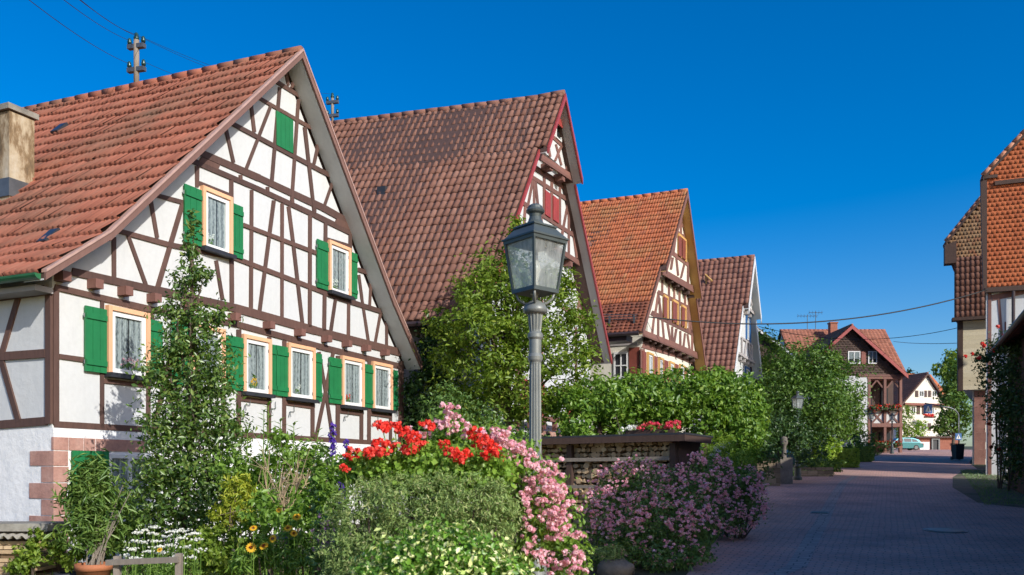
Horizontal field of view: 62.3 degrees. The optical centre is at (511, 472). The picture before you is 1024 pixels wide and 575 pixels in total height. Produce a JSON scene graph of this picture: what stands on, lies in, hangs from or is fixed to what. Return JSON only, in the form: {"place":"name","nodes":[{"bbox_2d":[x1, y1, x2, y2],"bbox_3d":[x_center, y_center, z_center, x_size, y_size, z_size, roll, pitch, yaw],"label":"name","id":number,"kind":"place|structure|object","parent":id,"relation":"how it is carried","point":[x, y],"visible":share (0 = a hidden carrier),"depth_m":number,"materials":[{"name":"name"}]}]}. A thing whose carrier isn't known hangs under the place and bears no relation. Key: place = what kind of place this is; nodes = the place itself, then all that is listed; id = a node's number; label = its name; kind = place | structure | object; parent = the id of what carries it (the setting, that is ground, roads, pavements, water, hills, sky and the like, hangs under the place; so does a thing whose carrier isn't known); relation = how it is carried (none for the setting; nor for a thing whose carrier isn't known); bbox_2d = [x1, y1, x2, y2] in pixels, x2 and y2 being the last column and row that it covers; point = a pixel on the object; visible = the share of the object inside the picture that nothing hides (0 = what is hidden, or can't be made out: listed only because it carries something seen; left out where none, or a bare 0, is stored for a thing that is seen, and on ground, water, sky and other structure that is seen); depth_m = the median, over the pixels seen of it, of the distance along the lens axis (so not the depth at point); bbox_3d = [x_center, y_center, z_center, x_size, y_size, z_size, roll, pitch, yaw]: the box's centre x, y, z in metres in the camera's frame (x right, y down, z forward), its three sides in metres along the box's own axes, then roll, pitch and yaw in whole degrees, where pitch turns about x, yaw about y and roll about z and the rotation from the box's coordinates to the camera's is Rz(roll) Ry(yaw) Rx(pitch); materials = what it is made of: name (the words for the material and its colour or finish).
{"place":"outdoors","nodes":[
{"label":"outdoors","id":0,"kind":"place"},
{"bbox_2d":[304,442,335,570],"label":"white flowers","id":1,"kind":"object","parent":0,"point":[313,490],"visible":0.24,"depth_m":6.95,"materials":[{"name":"green plant"}]},
{"bbox_2d":[300,509,344,574],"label":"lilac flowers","id":2,"kind":"object","parent":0,"point":[316,561],"visible":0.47,"depth_m":5.73,"materials":[{"name":"green plant"}]},
{"bbox_2d":[0,0,1023,445],"label":"sky","id":3,"kind":"structure","parent":0,"point":[839,145],"materials":[{"name":"blue"}]},
{"bbox_2d":[111,446,985,574],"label":"ground","id":4,"kind":"structure","parent":0,"point":[638,571],"depth_m":14.62,"materials":[{"name":"soil"}]},
{"bbox_2d":[2,527,51,574],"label":"garden plant","id":5,"kind":"object","parent":4,"relation":"on","point":[27,561],"visible":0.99,"depth_m":10.43,"materials":[{"name":"green plant"}]},
{"bbox_2d":[0,539,55,574],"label":"stacked planks","id":6,"kind":"object","parent":4,"relation":"on","point":[6,552],"visible":0.34,"depth_m":10.91,"materials":[{"name":"wood"}]},
{"bbox_2d":[0,521,68,571],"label":"wood store","id":7,"kind":"structure","parent":4,"relation":"on","point":[14,530],"depth_m":10.93,"materials":[{"name":"wood"}]},
{"bbox_2d":[53,571,75,574],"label":"flower pot","id":8,"kind":"object","parent":4,"relation":"on","point":[65,573],"visible":0.56,"depth_m":10.64,"materials":[{"name":"stone"}]},
{"bbox_2d":[41,531,85,572],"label":"potted plant","id":9,"kind":"object","parent":8,"relation":"on","point":[66,561],"visible":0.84,"depth_m":10.52,"materials":[{"name":"green plant"}]},
{"bbox_2d":[74,562,112,574],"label":"flower pot","id":10,"kind":"object","parent":4,"relation":"on","point":[82,568],"visible":0.83,"depth_m":10.23,"materials":[{"name":"ceramic"}]},
{"bbox_2d":[41,448,144,564],"bbox_3d":[-5.165,0.463,10.517,1.154,1.531,1.034,0,0,0],"label":"oleander","id":11,"kind":"object","parent":10,"relation":"in","point":[90,491],"visible":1,"depth_m":10.32,"materials":[{"name":"green plant"}]},
{"bbox_2d":[81,487,171,574],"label":"garden plant","id":12,"kind":"object","parent":4,"relation":"on","point":[110,557],"visible":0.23,"depth_m":11.21,"materials":[{"name":"green plant"}]},
{"bbox_2d":[105,553,182,574],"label":"garden rail","id":13,"kind":"object","parent":4,"relation":"on","point":[116,562],"visible":1,"depth_m":7.26,"materials":[{"name":"grey wood"}]},
{"bbox_2d":[120,525,207,574],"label":"white yarrow","id":14,"kind":"object","parent":4,"relation":"on","point":[153,569],"visible":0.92,"depth_m":7.94,"materials":[{"name":"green plant"}]},
{"bbox_2d":[108,208,260,574],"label":"column tree","id":15,"kind":"object","parent":4,"relation":"on","point":[187,465],"visible":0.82,"depth_m":11.04,"materials":[{"name":"green plant"}]},
{"bbox_2d":[0,45,422,570],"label":"half timbered house","id":16,"kind":"structure","parent":4,"relation":"on","point":[244,157],"depth_m":15.25,"materials":[{"name":"white paint"}]},
{"bbox_2d":[0,102,38,201],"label":"chimney stack","id":17,"kind":"object","parent":16,"relation":"on","point":[16,148],"visible":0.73,"depth_m":15.03,"materials":[{"name":"paint"}]},
{"bbox_2d":[104,305,150,381],"bbox_3d":[-5.929,-1.990,13.136,0.160,1.087,0.827,0,0,24],"label":"window","id":18,"kind":"structure","parent":16,"relation":"in","point":[125,327],"depth_m":13.12,"materials":[{"name":"white paint"}]},
{"bbox_2d":[120,357,137,369],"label":"window flowers","id":19,"kind":"object","parent":16,"relation":"on","point":[129,364],"visible":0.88,"depth_m":13.20,"materials":[{"name":"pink plant"}]},
{"bbox_2d":[109,454,150,512],"bbox_3d":[-5.939,0.166,13.143,0.048,0.890,0.791,0,0,24],"label":"window","id":20,"kind":"structure","parent":16,"relation":"in","point":[116,458],"depth_m":13.07,"materials":[{"name":"glass"}]},
{"bbox_2d":[126,32,145,81],"bbox_3d":[-8.027,-8.794,18.104,0.452,1.220,0.119,0,0,12],"label":"roof pole","id":21,"kind":"object","parent":16,"relation":"on","point":[136,46],"visible":1,"depth_m":18.06,"materials":[{"name":"grey metal"}]},
{"bbox_2d":[192,325,228,392],"bbox_3d":[-5.247,-1.973,14.655,0.160,1.131,0.830,0,0,24],"label":"window","id":22,"kind":"structure","parent":16,"relation":"in","point":[222,330],"depth_m":14.85,"materials":[{"name":"white paint"}]},
{"bbox_2d":[199,185,236,259],"bbox_3d":[-5.156,-4.378,14.858,0.160,1.108,0.761,0,0,24],"label":"window","id":23,"kind":"structure","parent":16,"relation":"in","point":[217,207],"depth_m":14.91,"materials":[{"name":"grey glass"}]},
{"bbox_2d":[241,334,275,398],"bbox_3d":[-4.737,-1.975,15.792,0.160,1.118,0.802,0,0,24],"label":"window","id":24,"kind":"structure","parent":16,"relation":"in","point":[259,364],"depth_m":15.85,"materials":[{"name":"grey glass"}]},
{"bbox_2d":[286,342,318,402],"bbox_3d":[-4.205,-1.987,16.977,0.160,1.132,0.885,0,0,24],"label":"window","id":25,"kind":"structure","parent":16,"relation":"in","point":[301,367],"depth_m":17.03,"materials":[{"name":"white paint"}]},
{"bbox_2d":[327,239,354,299],"bbox_3d":[-3.678,-4.335,18.153,0.160,1.129,0.819,0,0,24],"label":"window","id":26,"kind":"structure","parent":16,"relation":"in","point":[339,265],"depth_m":18.21,"materials":[{"name":"grey glass"}]},
{"bbox_2d":[340,355,367,410],"bbox_3d":[-3.479,-1.959,18.596,0.160,1.130,0.874,0,0,24],"label":"window","id":27,"kind":"structure","parent":16,"relation":"in","point":[353,378],"depth_m":18.65,"materials":[{"name":"white paint"}]},
{"bbox_2d":[371,361,395,413],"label":"window","id":28,"kind":"structure","parent":16,"relation":"in","point":[382,381],"depth_m":19.73,"materials":[{"name":"grey glass"}]},
{"bbox_2d":[174,519,280,574],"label":"garden plant","id":29,"kind":"object","parent":4,"relation":"on","point":[216,556],"visible":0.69,"depth_m":8.52,"materials":[{"name":"green plant"}]},
{"bbox_2d":[204,470,260,574],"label":"golden shrub","id":30,"kind":"object","parent":4,"relation":"on","point":[243,489],"visible":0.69,"depth_m":8.93,"materials":[{"name":"yellow plant"}]},
{"bbox_2d":[157,507,349,574],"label":"gaillardia","id":31,"kind":"object","parent":4,"relation":"on","point":[271,558],"visible":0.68,"depth_m":7.38,"materials":[{"name":"green plant"}]},
{"bbox_2d":[218,431,330,571],"bbox_3d":[-2.344,0.576,8.771,1.293,2.046,0.834,0,0,-16],"label":"dead shrub","id":32,"kind":"object","parent":4,"relation":"on","point":[282,481],"visible":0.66,"depth_m":8.71,"materials":[{"name":"brown plant"}]},
{"bbox_2d":[202,427,357,574],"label":"garden shrub","id":33,"kind":"object","parent":4,"relation":"on","point":[269,516],"visible":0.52,"depth_m":9.81,"materials":[{"name":"green plant"}]},
{"bbox_2d":[240,400,325,574],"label":"tall plant","id":34,"kind":"object","parent":4,"relation":"on","point":[268,436],"visible":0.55,"depth_m":9.60,"materials":[{"name":"green plant"}]},
{"bbox_2d":[43,560,567,574],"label":"grass","id":35,"kind":"structure","parent":4,"relation":"on","point":[263,571],"depth_m":11.47,"materials":[{"name":"plant"}]},
{"bbox_2d":[309,422,350,570],"bbox_3d":[-1.415,0.631,6.606,0.336,2.062,0.389,0,0,21],"label":"delphinium","id":36,"kind":"object","parent":4,"relation":"on","point":[319,483],"visible":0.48,"depth_m":6.59,"materials":[{"name":"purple plant"}]},
{"bbox_2d":[309,467,525,574],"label":"grey green shrub","id":37,"kind":"object","parent":4,"relation":"on","point":[389,516],"visible":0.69,"depth_m":5.01,"materials":[{"name":"green plant"}]},
{"bbox_2d":[328,419,528,568],"bbox_3d":[-0.530,0.701,5.419,1.278,2.070,0.872,0,0,0],"label":"geranium","id":38,"kind":"object","parent":4,"relation":"on","point":[421,457],"visible":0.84,"depth_m":5.27,"materials":[{"name":"red plant"}]},
{"bbox_2d":[348,511,539,574],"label":"variegated shrub","id":39,"kind":"object","parent":4,"relation":"on","point":[470,554],"visible":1,"depth_m":4.49,"materials":[{"name":"green plant"}]},
{"bbox_2d":[331,90,611,509],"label":"half timbered house","id":40,"kind":"structure","parent":4,"relation":"on","point":[437,189],"depth_m":24.07,"materials":[{"name":"brown tile"}]},
{"bbox_2d":[326,93,338,120],"bbox_3d":[-5.726,-11.588,27.014,0.444,1.050,0.119,0,0,12],"label":"roof pole","id":41,"kind":"object","parent":40,"relation":"on","point":[332,102],"visible":0.82,"depth_m":26.98,"materials":[{"name":"grey metal"}]},
{"bbox_2d":[396,314,550,509],"bbox_3d":[-1.047,-1.470,21.016,4.586,5.056,2.998,0,0,0],"label":"dark shrub","id":42,"kind":"object","parent":4,"relation":"on","point":[412,419],"visible":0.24,"depth_m":20.64,"materials":[{"name":"green plant"}]},
{"bbox_2d":[403,379,551,498],"bbox_3d":[-0.753,-0.373,17.931,3.373,3.186,1.822,0,0,0],"label":"garden shrub","id":43,"kind":"object","parent":4,"relation":"on","point":[444,399],"visible":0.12,"depth_m":17.90,"materials":[{"name":"green plant"}]},
{"bbox_2d":[400,402,597,574],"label":"rose bush","id":44,"kind":"object","parent":4,"relation":"on","point":[541,501],"visible":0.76,"depth_m":5.62,"materials":[{"name":"pink plant"}]},
{"bbox_2d":[412,213,610,431],"bbox_3d":[-0.125,-2.416,19.888,4.293,7.008,3.618,0,0,-36],"label":"garden tree","id":45,"kind":"object","parent":4,"relation":"on","point":[505,334],"visible":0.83,"depth_m":19.38,"materials":[{"name":"green plant"}]},
{"bbox_2d":[501,203,568,574],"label":"street lamp","id":46,"kind":"object","parent":4,"relation":"on","point":[535,234],"visible":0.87,"depth_m":7.45,"materials":[{"name":"grey metal"}]},
{"bbox_2d":[483,441,675,540],"bbox_3d":[1.283,0.355,16.874,4.177,1.935,0.619,0,0,29],"label":"stacked firewood","id":47,"kind":"object","parent":4,"relation":"on","point":[584,474],"visible":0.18,"depth_m":16.39,"materials":[{"name":"brown wood"}]},
{"bbox_2d":[479,432,712,543],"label":"firewood shed","id":48,"kind":"structure","parent":4,"relation":"on","point":[683,446],"depth_m":16.04,"materials":[{"name":"wood"}]},
{"bbox_2d":[616,420,680,433],"bbox_3d":[2.733,-0.880,16.920,1.316,0.340,0.507,0,0,30],"label":"flower box","id":49,"kind":"object","parent":48,"relation":"on","point":[650,427],"visible":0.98,"depth_m":16.78,"materials":[{"name":"red plant"}]},
{"bbox_2d":[597,558,634,574],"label":"boulder","id":50,"kind":"object","parent":4,"relation":"on","point":[622,566],"visible":0.94,"depth_m":12.16,"materials":[{"name":"grey stone"}]},
{"bbox_2d":[590,543,630,562],"bbox_3d":[1.424,1.263,12.290,0.534,0.497,0.461,0,0,-24],"label":"moss cushion","id":51,"kind":"object","parent":50,"relation":"on","point":[602,552],"visible":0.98,"depth_m":12.24,"materials":[{"name":"green plant"}]},
{"bbox_2d":[580,188,706,431],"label":"half timbered house","id":52,"kind":"structure","parent":4,"relation":"on","point":[642,247],"depth_m":35.92,"materials":[{"name":"orange tile"}]},
{"bbox_2d":[614,351,627,378],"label":"window","id":53,"kind":"structure","parent":52,"relation":"in","point":[620,358],"depth_m":34.32,"materials":[{"name":"white paint"}]},
{"bbox_2d":[647,352,653,374],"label":"window","id":54,"kind":"structure","parent":52,"relation":"in","point":[650,356],"depth_m":34.88,"materials":[{"name":"white paint"}]},
{"bbox_2d":[658,357,663,378],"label":"window","id":55,"kind":"structure","parent":52,"relation":"in","point":[660,360],"depth_m":36.22,"materials":[{"name":"white paint"}]},
{"bbox_2d":[663,294,668,318],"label":"window","id":56,"kind":"structure","parent":52,"relation":"in","point":[666,296],"depth_m":36.19,"materials":[{"name":"orange wood"}]},
{"bbox_2d":[672,299,678,324],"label":"window","id":57,"kind":"structure","parent":52,"relation":"in","point":[674,300],"depth_m":37.59,"materials":[{"name":"orange wood"}]},
{"bbox_2d":[681,304,686,328],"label":"window","id":58,"kind":"structure","parent":52,"relation":"in","point":[682,305],"depth_m":38.78,"materials":[{"name":"orange wood"}]},
{"bbox_2d":[582,533,717,573],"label":"plant","id":59,"kind":"object","parent":4,"relation":"on","point":[657,556],"visible":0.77,"depth_m":12.52,"materials":[{"name":"green plant"}]},
{"bbox_2d":[575,447,729,571],"bbox_3d":[2.377,0.592,13.892,2.324,2.124,3.181,0,0,29],"label":"rose bush","id":60,"kind":"object","parent":4,"relation":"on","point":[682,514],"visible":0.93,"depth_m":13.38,"materials":[{"name":"pink plant"}]},
{"bbox_2d":[547,363,773,507],"bbox_3d":[3.469,-0.886,22.152,7.279,3.934,4.328,0,0,-27],"label":"hedge","id":61,"kind":"object","parent":4,"relation":"on","point":[728,403],"visible":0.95,"depth_m":20.97,"materials":[{"name":"green plant"}]},
{"bbox_2d":[589,421,785,479],"bbox_3d":[4.548,-0.438,23.894,6.320,2.700,2.553,0,0,0],"label":"dark shrub","id":62,"kind":"object","parent":4,"relation":"on","point":[770,450],"visible":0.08,"depth_m":23.69,"materials":[{"name":"green plant"}]},
{"bbox_2d":[692,254,762,460],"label":"half timbered house","id":63,"kind":"structure","parent":4,"relation":"on","point":[730,289],"depth_m":45.34,"materials":[{"name":"brown tile"}]},
{"bbox_2d":[745,315,749,340],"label":"window","id":64,"kind":"structure","parent":63,"relation":"in","point":[746,316],"depth_m":46.87,"materials":[{"name":"white paint"}]},
{"bbox_2d":[701,431,754,519],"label":"lime shrub","id":65,"kind":"object","parent":4,"relation":"on","point":[711,447],"visible":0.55,"depth_m":18.42,"materials":[{"name":"green plant"}]},
{"bbox_2d":[699,453,773,541],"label":"rose bush","id":66,"kind":"object","parent":4,"relation":"on","point":[749,487],"visible":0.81,"depth_m":16.04,"materials":[{"name":"purple plant"}]},
{"bbox_2d":[753,461,780,485],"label":"garden wall","id":67,"kind":"structure","parent":4,"relation":"on","point":[776,466],"depth_m":30.99,"materials":[{"name":"stone"}]},
{"bbox_2d":[756,327,792,458],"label":"gabled barn","id":68,"kind":"structure","parent":4,"relation":"on","point":[764,341],"depth_m":57.00,"materials":[{"name":"white paint"}]},
{"bbox_2d":[753,325,804,460],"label":"garden tree","id":69,"kind":"object","parent":4,"relation":"on","point":[765,359],"visible":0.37,"depth_m":49.51,"materials":[{"name":"green plant"}]},
{"bbox_2d":[772,436,792,483],"bbox_3d":[10.372,-0.428,32.540,0.467,1.936,1.080,0,0,0],"label":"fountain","id":70,"kind":"object","parent":4,"relation":"on","point":[786,474],"visible":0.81,"depth_m":32.00,"materials":[{"name":"grey stone"}]},
{"bbox_2d":[763,407,834,473],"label":"dark shrub","id":71,"kind":"object","parent":4,"relation":"on","point":[797,438],"visible":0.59,"depth_m":32.70,"materials":[{"name":"green plant"}]},
{"bbox_2d":[749,335,881,470],"bbox_3d":[14.150,-3.426,40.530,6.130,6.797,5.537,0,0,35],"label":"leafy tree","id":72,"kind":"object","parent":4,"relation":"on","point":[830,390],"visible":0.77,"depth_m":39.98,"materials":[{"name":"green plant"}]},
{"bbox_2d":[801,467,832,476],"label":"garden wall","id":73,"kind":"structure","parent":4,"relation":"on","point":[818,472],"depth_m":36.98,"materials":[{"name":"stone"}]},
{"bbox_2d":[800,454,846,474],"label":"shrub","id":74,"kind":"object","parent":4,"relation":"on","point":[831,463],"visible":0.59,"depth_m":37.77,"materials":[{"name":"green plant"}]},
{"bbox_2d":[806,436,843,470],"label":"bright shrub","id":75,"kind":"object","parent":4,"relation":"on","point":[836,449],"visible":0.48,"depth_m":39.22,"materials":[{"name":"green plant"}]},
{"bbox_2d":[638,469,1023,571],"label":"weeds","id":76,"kind":"object","parent":4,"relation":"on","point":[970,480],"visible":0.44,"depth_m":26.09,"materials":[{"name":"green plant"}]},
{"bbox_2d":[778,324,908,452],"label":"house","id":77,"kind":"structure","parent":4,"relation":"on","point":[883,358],"depth_m":72.00,"materials":[{"name":"brown wood"}]},
{"bbox_2d":[827,322,837,333],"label":"brick chimney","id":78,"kind":"object","parent":77,"relation":"on","point":[832,326],"visible":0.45,"depth_m":78.20,"materials":[{"name":"orange brick"}]},
{"bbox_2d":[848,351,859,363],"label":"window","id":79,"kind":"structure","parent":77,"relation":"in","point":[853,355],"depth_m":71.96,"materials":[{"name":"white paint"}]},
{"bbox_2d":[868,351,876,363],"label":"window","id":80,"kind":"structure","parent":77,"relation":"in","point":[872,357],"depth_m":71.94,"materials":[{"name":"white paint"}]},
{"bbox_2d":[869,404,901,412],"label":"balcony flowers","id":81,"kind":"object","parent":77,"relation":"attached to","point":[882,407],"visible":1,"depth_m":71.68,"materials":[{"name":"red plant"}]},
{"bbox_2d":[869,439,902,447],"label":"balcony flowers","id":82,"kind":"object","parent":77,"relation":"attached to","point":[888,443],"visible":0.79,"depth_m":71.68,"materials":[{"name":"red plant"}]},
{"bbox_2d":[831,448,859,467],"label":"box hedge","id":83,"kind":"object","parent":4,"relation":"on","point":[850,457],"visible":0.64,"depth_m":45.01,"materials":[{"name":"green plant"}]},
{"bbox_2d":[842,446,874,461],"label":"box hedge","id":84,"kind":"object","parent":4,"relation":"on","point":[867,454],"visible":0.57,"depth_m":52.64,"materials":[{"name":"green plant"}]},
{"bbox_2d":[838,427,887,454],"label":"garden shrub","id":85,"kind":"object","parent":4,"relation":"on","point":[863,443],"visible":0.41,"depth_m":65.57,"materials":[{"name":"green plant"}]},
{"bbox_2d":[911,420,929,435],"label":"garden shrub","id":86,"kind":"object","parent":4,"relation":"on","point":[918,427],"visible":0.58,"depth_m":113.69,"materials":[{"name":"green plant"}]},
{"bbox_2d":[893,372,950,438],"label":"cream house","id":87,"kind":"structure","parent":4,"relation":"on","point":[919,390],"depth_m":121.21,"materials":[{"name":"paint"}]},
{"bbox_2d":[907,436,959,449],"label":"garage","id":88,"kind":"structure","parent":4,"relation":"on","point":[936,442],"depth_m":111.95,"materials":[{"name":"paint"}]},
{"bbox_2d":[929,348,956,386],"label":"distant tree","id":89,"kind":"object","parent":4,"relation":"on","point":[941,374],"visible":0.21,"depth_m":149.76,"materials":[{"name":"green plant"}]},
{"bbox_2d":[924,403,961,442],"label":"sign post","id":90,"kind":"object","parent":4,"relation":"on","point":[928,409],"visible":0.97,"depth_m":65.93,"materials":[{"name":"grey metal"}]},
{"bbox_2d":[943,196,985,464],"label":"tile hung house","id":91,"kind":"structure","parent":4,"relation":"on","point":[962,247],"depth_m":48.94,"materials":[{"name":"brown tile"}]},
{"bbox_2d":[759,326,955,339],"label":"overhead wire","id":92,"kind":"object","parent":91,"relation":"attached to","point":[864,339],"visible":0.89,"depth_m":50.93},
{"bbox_2d":[980,129,1023,474],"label":"tile hung house","id":93,"kind":"structure","parent":4,"relation":"on","point":[1002,205],"depth_m":37.75,"materials":[{"name":"orange tile"}]},
{"bbox_2d":[608,289,987,324],"bbox_3d":[12.526,-7.132,35.532,18.090,2.156,0.051,0,0,-15],"label":"overhead wire","id":94,"kind":"object","parent":93,"relation":"attached to","point":[813,321],"visible":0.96,"depth_m":35.53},
{"bbox_2d":[989,310,1023,494],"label":"street barn","id":95,"kind":"structure","parent":4,"relation":"on","point":[1015,329],"depth_m":27.05,"materials":[{"name":"brown tile"}]},
{"bbox_2d":[963,324,1023,490],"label":"climbing rose","id":96,"kind":"object","parent":95,"relation":"attached to","point":[1008,411],"visible":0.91,"depth_m":28.56,"materials":[{"name":"green plant"}]},
{"bbox_2d":[687,449,1023,574],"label":"road","id":97,"kind":"structure","parent":0,"point":[889,507],"depth_m":17.91,"materials":[{"name":"brick"}]},
{"bbox_2d":[791,391,803,479],"bbox_3d":[11.666,-1.515,34.600,0.384,3.634,0.384,0,0,-17],"label":"street lamp","id":98,"kind":"object","parent":97,"relation":"on","point":[797,475],"visible":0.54,"depth_m":34.51,"materials":[{"name":"metal"}]},
{"bbox_2d":[765,476,858,574],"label":"drain channel","id":99,"kind":"object","parent":97,"relation":"on","point":[802,555],"visible":1,"depth_m":16.25,"materials":[{"name":"stone"}]},
{"bbox_2d":[889,412,894,453],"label":"street lamp","id":100,"kind":"object","parent":97,"relation":"on","point":[891,447],"visible":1,"depth_m":69.45,"materials":[{"name":"metal"}]},
{"bbox_2d":[893,405,918,449],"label":"garden shrub","id":101,"kind":"object","parent":97,"relation":"on","point":[908,430],"visible":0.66,"depth_m":111.62,"materials":[{"name":"green plant"}]},
{"bbox_2d":[893,438,923,449],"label":"parked car","id":102,"kind":"object","parent":97,"relation":"on","point":[911,443],"visible":0.52,"depth_m":99.16,"materials":[{"name":"teal paint"}]},
{"bbox_2d":[923,528,967,532],"bbox_3d":[8.950,1.191,17.500,0.839,0.063,0.839,0,0,0],"label":"manhole cover","id":103,"kind":"object","parent":97,"relation":"on","point":[945,530],"visible":1,"depth_m":17.36,"materials":[{"name":"grey metal"}]},
{"bbox_2d":[928,351,971,444],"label":"street tree","id":104,"kind":"object","parent":97,"relation":"on","point":[953,397],"visible":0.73,"depth_m":83.47,"materials":[{"name":"green plant"}]},
{"bbox_2d":[950,443,964,459],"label":"wheelie bin","id":105,"kind":"object","parent":97,"relation":"on","point":[957,450],"visible":0.94,"depth_m":55.71,"materials":[{"name":"plastic"}]},
{"bbox_2d":[952,469,1023,507],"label":"verge","id":106,"kind":"structure","parent":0,"point":[961,483],"depth_m":29.12,"materials":[{"name":"green plant"}]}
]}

